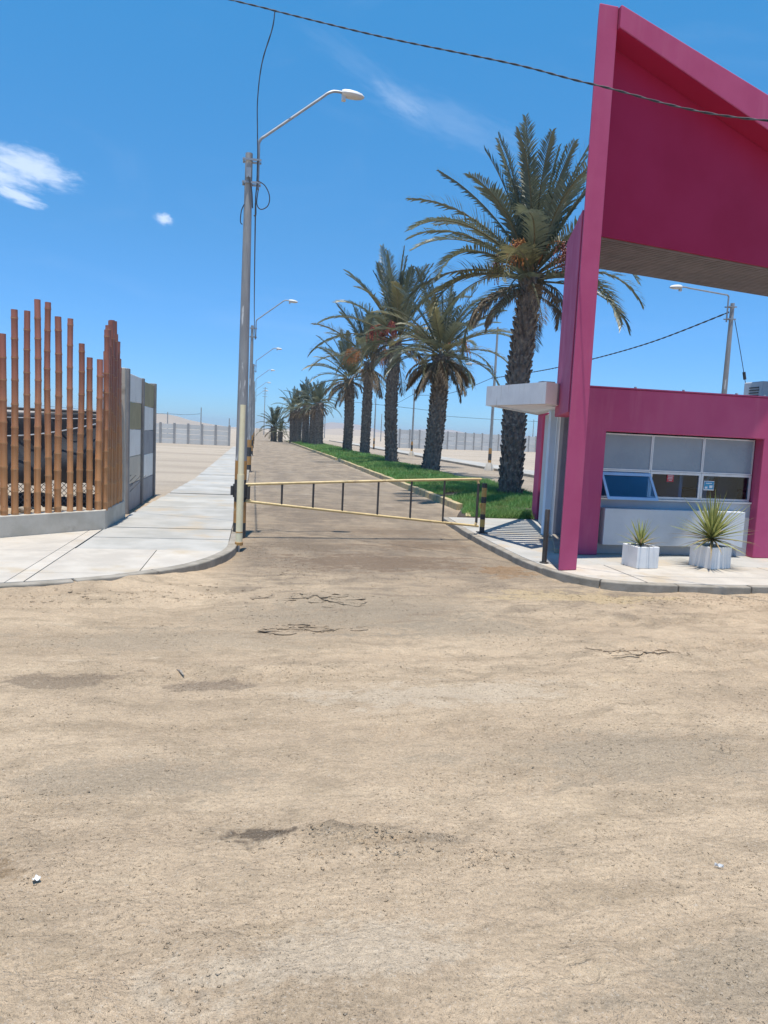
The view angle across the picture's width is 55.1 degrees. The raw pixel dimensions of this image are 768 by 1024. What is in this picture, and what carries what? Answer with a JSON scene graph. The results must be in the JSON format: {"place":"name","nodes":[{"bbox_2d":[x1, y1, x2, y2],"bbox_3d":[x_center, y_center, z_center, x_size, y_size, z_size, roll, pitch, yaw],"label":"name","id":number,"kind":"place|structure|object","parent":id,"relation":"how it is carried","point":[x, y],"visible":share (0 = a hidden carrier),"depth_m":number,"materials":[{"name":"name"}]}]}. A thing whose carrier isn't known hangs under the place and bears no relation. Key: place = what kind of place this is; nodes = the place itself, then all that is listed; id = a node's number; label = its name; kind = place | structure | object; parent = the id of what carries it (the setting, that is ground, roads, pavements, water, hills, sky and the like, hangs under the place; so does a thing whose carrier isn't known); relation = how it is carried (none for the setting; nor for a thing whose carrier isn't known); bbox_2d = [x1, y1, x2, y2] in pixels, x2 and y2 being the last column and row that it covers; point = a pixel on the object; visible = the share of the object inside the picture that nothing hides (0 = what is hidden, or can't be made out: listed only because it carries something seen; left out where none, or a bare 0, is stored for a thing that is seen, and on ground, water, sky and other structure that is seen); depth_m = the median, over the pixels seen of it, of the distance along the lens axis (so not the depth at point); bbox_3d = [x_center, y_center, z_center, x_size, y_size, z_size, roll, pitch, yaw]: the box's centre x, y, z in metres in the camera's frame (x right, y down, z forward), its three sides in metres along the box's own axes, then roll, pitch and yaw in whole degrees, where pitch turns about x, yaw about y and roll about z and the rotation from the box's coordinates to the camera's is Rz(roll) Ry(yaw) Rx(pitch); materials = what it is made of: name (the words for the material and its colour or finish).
{"place":"outdoors","nodes":[
{"label":"outdoors","id":0,"kind":"place"},
{"bbox_2d":[19,506,31,512],"bbox_3d":[-6.465,-0.041,13.218,0.257,0.124,0.153,1,6,-13],"label":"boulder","id":1,"kind":"object","parent":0,"point":[21,509],"visible":0.4,"depth_m":13.16,"materials":[{"name":"stone"}]},
{"bbox_2d":[7,409,235,428],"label":"hill","id":2,"kind":"structure","parent":0,"point":[162,418],"depth_m":543.12,"materials":[{"name":"beige sand"}]},
{"bbox_2d":[0,446,251,587],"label":"pavement","id":3,"kind":"structure","parent":0,"point":[187,527],"depth_m":9.71,"materials":[{"name":"concrete"}]},
{"bbox_2d":[130,422,230,445],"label":"precast wall","id":4,"kind":"structure","parent":0,"point":[182,432],"depth_m":64.41,"materials":[{"name":"grey concrete"}]},
{"bbox_2d":[323,429,384,436],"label":"wall","id":5,"kind":"structure","parent":0,"point":[339,432],"depth_m":390.38,"materials":[{"name":"beige concrete"}]},
{"bbox_2d":[237,436,511,562],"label":"road","id":6,"kind":"structure","parent":0,"point":[325,535],"depth_m":14.33,"materials":[{"name":"beige concrete"}]},
{"bbox_2d":[235,405,245,551],"bbox_3d":[-1.954,-0.427,10.026,0.112,2.050,0.118,2,6,-10],"label":"barrier pipe","id":7,"kind":"object","parent":6,"relation":"on","point":[239,509],"visible":0.94,"depth_m":10.00,"materials":[{"name":"beige metal"}]},
{"bbox_2d":[0,427,767,1023],"bbox_3d":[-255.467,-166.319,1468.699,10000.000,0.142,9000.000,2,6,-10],"label":"ground","id":8,"kind":"structure","parent":0,"point":[594,913],"depth_m":3.50,"materials":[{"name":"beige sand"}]},
{"bbox_2d":[32,875,40,880],"bbox_3d":[-1.280,1.348,2.710,0.027,0.019,0.021,-1,7,-33],"label":"paper scrap","id":9,"kind":"object","parent":8,"relation":"on","point":[36,877],"visible":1,"depth_m":2.71,"materials":[{"name":"white paper"}]},
{"bbox_2d":[0,299,126,537],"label":"bamboo fence","id":10,"kind":"object","parent":8,"relation":"on","point":[110,473],"visible":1,"depth_m":10.31,"materials":[{"name":"wood"}]},
{"bbox_2d":[7,407,140,508],"bbox_3d":[-8.483,-1.044,13.183,8.088,2.000,0.456,2,6,-10],"label":"shade net fence","id":11,"kind":"object","parent":8,"relation":"on","point":[63,451],"visible":0.24,"depth_m":13.57,"materials":[{"name":"fabric"}]},
{"bbox_2d":[125,368,156,513],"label":"panel wall","id":12,"kind":"structure","parent":8,"relation":"on","point":[141,436],"depth_m":15.08,"materials":[{"name":"grey concrete"}]},
{"bbox_2d":[254,382,270,426],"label":"street lamp","id":13,"kind":"object","parent":8,"relation":"on","point":[254,406],"visible":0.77,"depth_m":77.57,"materials":[{"name":"metal"}]},
{"bbox_2d":[253,369,274,447],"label":"street lamp","id":14,"kind":"object","parent":8,"relation":"on","point":[254,405],"visible":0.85,"depth_m":60.88,"materials":[{"name":"metal"}]},
{"bbox_2d":[263,387,267,434],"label":"street lamp","id":15,"kind":"object","parent":8,"relation":"on","point":[264,412],"visible":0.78,"depth_m":185.80,"materials":[{"name":"metal"}]},
{"bbox_2d":[251,348,281,455],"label":"street lamp","id":16,"kind":"object","parent":8,"relation":"on","point":[254,365],"visible":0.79,"depth_m":44.37,"materials":[{"name":"metal"}]},
{"bbox_2d":[255,405,288,441],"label":"date palm","id":17,"kind":"object","parent":8,"relation":"on","point":[272,419],"visible":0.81,"depth_m":97.43,"materials":[{"name":"green plant"}]},
{"bbox_2d":[247,299,297,471],"bbox_3d":[-4.263,-4.756,27.928,1.758,6.558,0.196,2,6,-10],"label":"street lamp","id":18,"kind":"object","parent":8,"relation":"on","point":[249,431],"visible":0.93,"depth_m":27.77,"materials":[{"name":"metal"}]},
{"bbox_2d":[254,216,255,334],"bbox_3d":[-3.386,-5.403,19.273,0.036,0.274,17.101,2,6,-10],"label":"lamp wire","id":19,"kind":"object","parent":18,"relation":"attached to","point":[254,270],"visible":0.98,"depth_m":14.48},
{"bbox_2d":[268,416,288,441],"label":"date palm","id":20,"kind":"object","parent":8,"relation":"on","point":[279,437],"visible":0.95,"depth_m":95.37,"materials":[{"name":"plant"}]},
{"bbox_2d":[282,388,310,441],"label":"date palm","id":21,"kind":"object","parent":8,"relation":"on","point":[298,429],"visible":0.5,"depth_m":85.69,"materials":[{"name":"green plant"}]},
{"bbox_2d":[230,89,363,537],"bbox_3d":[-1.342,-2.910,11.170,1.808,6.798,0.224,2,6,-10],"label":"street lamp","id":22,"kind":"object","parent":8,"relation":"on","point":[243,367],"visible":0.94,"depth_m":10.95,"materials":[{"name":"metal"}]},
{"bbox_2d":[245,478,481,526],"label":"swing gate","id":23,"kind":"structure","parent":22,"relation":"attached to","point":[248,500],"depth_m":11.79,"materials":[{"name":"yellow metal"}]},
{"bbox_2d":[280,377,331,442],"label":"date palm","id":24,"kind":"object","parent":8,"relation":"on","point":[305,429],"visible":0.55,"depth_m":80.78,"materials":[{"name":"plant"}]},
{"bbox_2d":[295,380,334,443],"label":"date palm","id":25,"kind":"object","parent":8,"relation":"on","point":[311,437],"visible":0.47,"depth_m":77.00,"materials":[{"name":"plant"}]},
{"bbox_2d":[296,379,341,444],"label":"date palm","id":26,"kind":"object","parent":8,"relation":"on","point":[319,410],"visible":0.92,"depth_m":72.29,"materials":[{"name":"plant"}]},
{"bbox_2d":[0,566,767,1023],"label":"dirt clods","id":27,"kind":"object","parent":8,"relation":"on","point":[392,828],"visible":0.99,"depth_m":3.10,"materials":[{"name":"beige soil"}]},
{"bbox_2d":[284,440,531,518],"bbox_3d":[-3.758,-4.976,60.727,5.438,0.320,92.700,2,6,-10],"label":"median","id":28,"kind":"object","parent":8,"relation":"on","point":[450,503],"visible":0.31,"depth_m":21.93,"materials":[{"name":"concrete"}]},
{"bbox_2d":[271,386,303,442],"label":"date palm","id":29,"kind":"object","parent":28,"relation":"on","point":[291,429],"visible":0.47,"depth_m":89.50,"materials":[{"name":"plant"}]},
{"bbox_2d":[301,330,384,449],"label":"date palm","id":30,"kind":"object","parent":28,"relation":"on","point":[347,397],"visible":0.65,"depth_m":55.85,"materials":[{"name":"green plant"}]},
{"bbox_2d":[309,302,428,453],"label":"date palm","id":31,"kind":"object","parent":28,"relation":"on","point":[367,392],"visible":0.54,"depth_m":50.18,"materials":[{"name":"green plant"}]},
{"bbox_2d":[307,244,471,461],"bbox_3d":[0.439,-8.208,39.422,8.353,11.313,7.723,7,7,33],"label":"date palm","id":32,"kind":"object","parent":28,"relation":"on","point":[393,296],"visible":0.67,"depth_m":38.87,"materials":[{"name":"green plant"}]},
{"bbox_2d":[288,440,535,518],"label":"grass","id":33,"kind":"structure","parent":28,"relation":"on","point":[467,496],"depth_m":22.50,"materials":[{"name":"green plant"}]},
{"bbox_2d":[363,266,511,470],"bbox_3d":[2.337,-5.934,32.154,6.173,8.506,6.739,-3,8,-44],"label":"date palm","id":34,"kind":"object","parent":28,"relation":"on","point":[439,370],"visible":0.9,"depth_m":31.62,"materials":[{"name":"green plant"}]},
{"bbox_2d":[400,113,644,493],"bbox_3d":[3.715,-5.038,19.553,7.234,9.574,7.139,2,6,-10],"label":"date palm","id":35,"kind":"object","parent":28,"relation":"on","point":[534,224],"visible":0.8,"depth_m":18.91,"materials":[{"name":"green plant"}]},
{"bbox_2d":[252,593,677,657],"bbox_3d":[0.564,0.996,6.782,3.885,0.108,1.566,3,6,5],"label":"broken crust","id":36,"kind":"object","parent":8,"relation":"on","point":[283,630],"visible":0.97,"depth_m":6.33},
{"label":"utility pole","id":37,"kind":"object","parent":8,"relation":"on","visible":0},
{"bbox_2d":[357,402,537,421],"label":"power line","id":38,"kind":"object","parent":37,"relation":"attached to","point":[452,416],"visible":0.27,"depth_m":157.19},
{"bbox_2d":[0,0,767,436],"label":"sky","id":39,"kind":"structure","parent":0,"point":[128,127],"materials":[{"name":"blue"}]},
{"bbox_2d":[287,422,534,440],"bbox_3d":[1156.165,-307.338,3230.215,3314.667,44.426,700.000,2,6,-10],"label":"mountain","id":40,"kind":"structure","parent":0,"point":[332,425],"depth_m":2850.91,"materials":[{"name":"beige sand"}]},
{"bbox_2d":[323,440,533,491],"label":"side road","id":41,"kind":"structure","parent":0,"point":[469,471],"depth_m":39.62,"materials":[{"name":"white concrete"}]},
{"bbox_2d":[372,395,375,448],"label":"street lamp","id":42,"kind":"object","parent":41,"relation":"on","point":[374,424],"visible":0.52,"depth_m":78.38,"materials":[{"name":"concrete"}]},
{"bbox_2d":[399,381,414,455],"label":"street lamp","id":43,"kind":"object","parent":41,"relation":"on","point":[411,452],"visible":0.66,"depth_m":59.35,"materials":[{"name":"metal"}]},
{"bbox_2d":[467,327,498,470],"bbox_3d":[5.188,-6.012,39.233,1.940,7.650,0.571,2,6,-10],"label":"street lamp","id":44,"kind":"object","parent":41,"relation":"on","point":[489,466],"visible":0.69,"depth_m":39.43,"materials":[{"name":"metal"}]},
{"bbox_2d":[496,311,728,377],"bbox_3d":[7.522,-6.173,29.411,0.024,0.608,19.812,2,6,-10],"label":"lamp wire","id":45,"kind":"object","parent":44,"relation":"attached to","point":[643,344],"visible":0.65,"depth_m":23.45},
{"bbox_2d":[329,440,533,477],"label":"pavement","id":46,"kind":"structure","parent":0,"point":[528,473],"depth_m":48.44,"materials":[{"name":"concrete"}]},
{"bbox_2d":[669,285,736,393],"bbox_3d":[8.432,-3.021,19.813,2.160,5.908,0.571,2,6,-10],"label":"street lamp","id":47,"kind":"object","parent":46,"relation":"on","point":[732,306],"visible":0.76,"depth_m":19.72,"materials":[{"name":"metal"}]},
{"bbox_2d":[734,320,745,382],"bbox_3d":[9.996,-2.634,20.129,1.469,5.086,0.017,2,6,-10],"label":"guy wire","id":48,"kind":"object","parent":47,"relation":"attached to","point":[739,348],"visible":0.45,"depth_m":19.85,"materials":[{"name":"black metal"}]},
{"bbox_2d":[397,429,536,451],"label":"precast wall","id":49,"kind":"structure","parent":0,"point":[477,441],"depth_m":101.16,"materials":[{"name":"grey concrete"}]},
{"bbox_2d":[229,0,767,121],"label":"overhead cable","id":50,"kind":"object","parent":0,"point":[602,86],"visible":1,"depth_m":8.96,"materials":[{"name":"black rubber"}]},
{"bbox_2d":[256,10,274,180],"bbox_3d":[-1.728,-6.034,10.689,0.228,2.367,0.034,2,6,-6],"label":"drop cable","id":51,"kind":"object","parent":50,"relation":"hanging from","point":[258,91],"visible":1,"depth_m":10.66,"materials":[{"name":"black rubber"}]},
{"bbox_2d":[444,517,767,594],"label":"forecourt pavement","id":52,"kind":"structure","parent":0,"point":[519,542],"depth_m":9.73,"materials":[{"name":"concrete"}]},
{"bbox_2d":[476,483,486,532],"bbox_3d":[1.691,-0.066,12.544,0.160,0.846,0.160,2,6,-10],"label":"bollard","id":53,"kind":"object","parent":52,"relation":"on","point":[482,505],"visible":1,"depth_m":12.51,"materials":[{"name":"yellow metal"}]},
{"bbox_2d":[539,509,549,563],"bbox_3d":[2.139,0.321,9.724,0.120,0.714,0.117,2,6,-10],"label":"bollard","id":54,"kind":"object","parent":52,"relation":"on","point":[545,536],"visible":1,"depth_m":9.70,"materials":[{"name":"grey metal"}]},
{"bbox_2d":[486,381,767,557],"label":"kiosk","id":55,"kind":"object","parent":52,"relation":"on","point":[655,457],"visible":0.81,"depth_m":10.87,"materials":[{"name":"pink paint"}]},
{"bbox_2d":[601,469,649,496],"bbox_3d":[3.523,-0.412,10.826,0.798,0.403,0.040,2,6,-10],"label":"window frame","id":56,"kind":"structure","parent":55,"relation":"in","point":[648,480],"depth_m":10.84,"materials":[{"name":"metal"}]},
{"bbox_2d":[603,433,652,470],"bbox_3d":[3.541,-0.878,10.776,0.806,0.528,0.040,2,6,-10],"label":"window","id":57,"kind":"structure","parent":55,"relation":"in","point":[622,451],"depth_m":10.77,"materials":[{"name":"glass"}]},
{"bbox_2d":[648,471,701,499],"bbox_3d":[4.326,-0.389,10.968,0.826,0.403,0.040,2,6,-10],"label":"window","id":58,"kind":"structure","parent":55,"relation":"in","point":[670,478],"depth_m":10.95,"materials":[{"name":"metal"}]},
{"bbox_2d":[650,435,704,472],"bbox_3d":[4.348,-0.855,10.919,0.826,0.528,0.040,2,6,-10],"label":"window","id":59,"kind":"structure","parent":55,"relation":"in","point":[669,453],"depth_m":10.91,"materials":[{"name":"glass"}]},
{"bbox_2d":[699,473,751,501],"bbox_3d":[5.146,-0.366,11.113,0.831,0.403,0.041,2,6,-10],"label":"window","id":60,"kind":"structure","parent":55,"relation":"in","point":[708,485],"depth_m":11.07,"materials":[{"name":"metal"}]},
{"bbox_2d":[702,438,754,474],"bbox_3d":[5.168,-0.832,11.064,0.831,0.528,0.040,2,6,-10],"label":"window","id":61,"kind":"structure","parent":55,"relation":"in","point":[720,456],"depth_m":11.06,"materials":[{"name":"glass"}]},
{"bbox_2d":[744,381,767,395],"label":"air conditioner","id":62,"kind":"object","parent":55,"relation":"on","point":[759,388],"visible":0.52,"depth_m":12.71,"materials":[{"name":"metal"}]},
{"bbox_2d":[621,543,659,568],"bbox_3d":[3.423,0.584,9.835,0.335,0.285,0.335,1,6,-17],"label":"planter","id":63,"kind":"object","parent":52,"relation":"on","point":[636,556],"visible":0.94,"depth_m":9.70,"materials":[{"name":"concrete"}]},
{"bbox_2d":[618,519,658,546],"bbox_3d":[3.407,0.293,9.805,0.666,0.460,0.675,2,6,-10],"label":"yucca plant","id":64,"kind":"object","parent":63,"relation":"in","point":[640,540],"visible":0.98,"depth_m":9.78,"materials":[{"name":"green plant"}]},
{"bbox_2d":[555,3,767,569],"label":"entrance portal","id":65,"kind":"object","parent":52,"relation":"on","point":[676,194],"visible":1,"depth_m":9.40,"materials":[{"name":"pink paint"}]},
{"bbox_2d":[689,543,731,569],"bbox_3d":[4.466,0.602,10.079,0.375,0.295,0.375,0,7,-27],"label":"planter","id":66,"kind":"object","parent":52,"relation":"on","point":[701,556],"visible":0.9,"depth_m":9.95,"materials":[{"name":"concrete"}]},
{"bbox_2d":[672,491,754,554],"bbox_3d":[4.495,0.134,10.041,1.186,0.926,1.183,8,8,42],"label":"yucca plant","id":67,"kind":"object","parent":66,"relation":"in","point":[713,526],"visible":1,"depth_m":9.96,"materials":[{"name":"green plant"}]}
]}

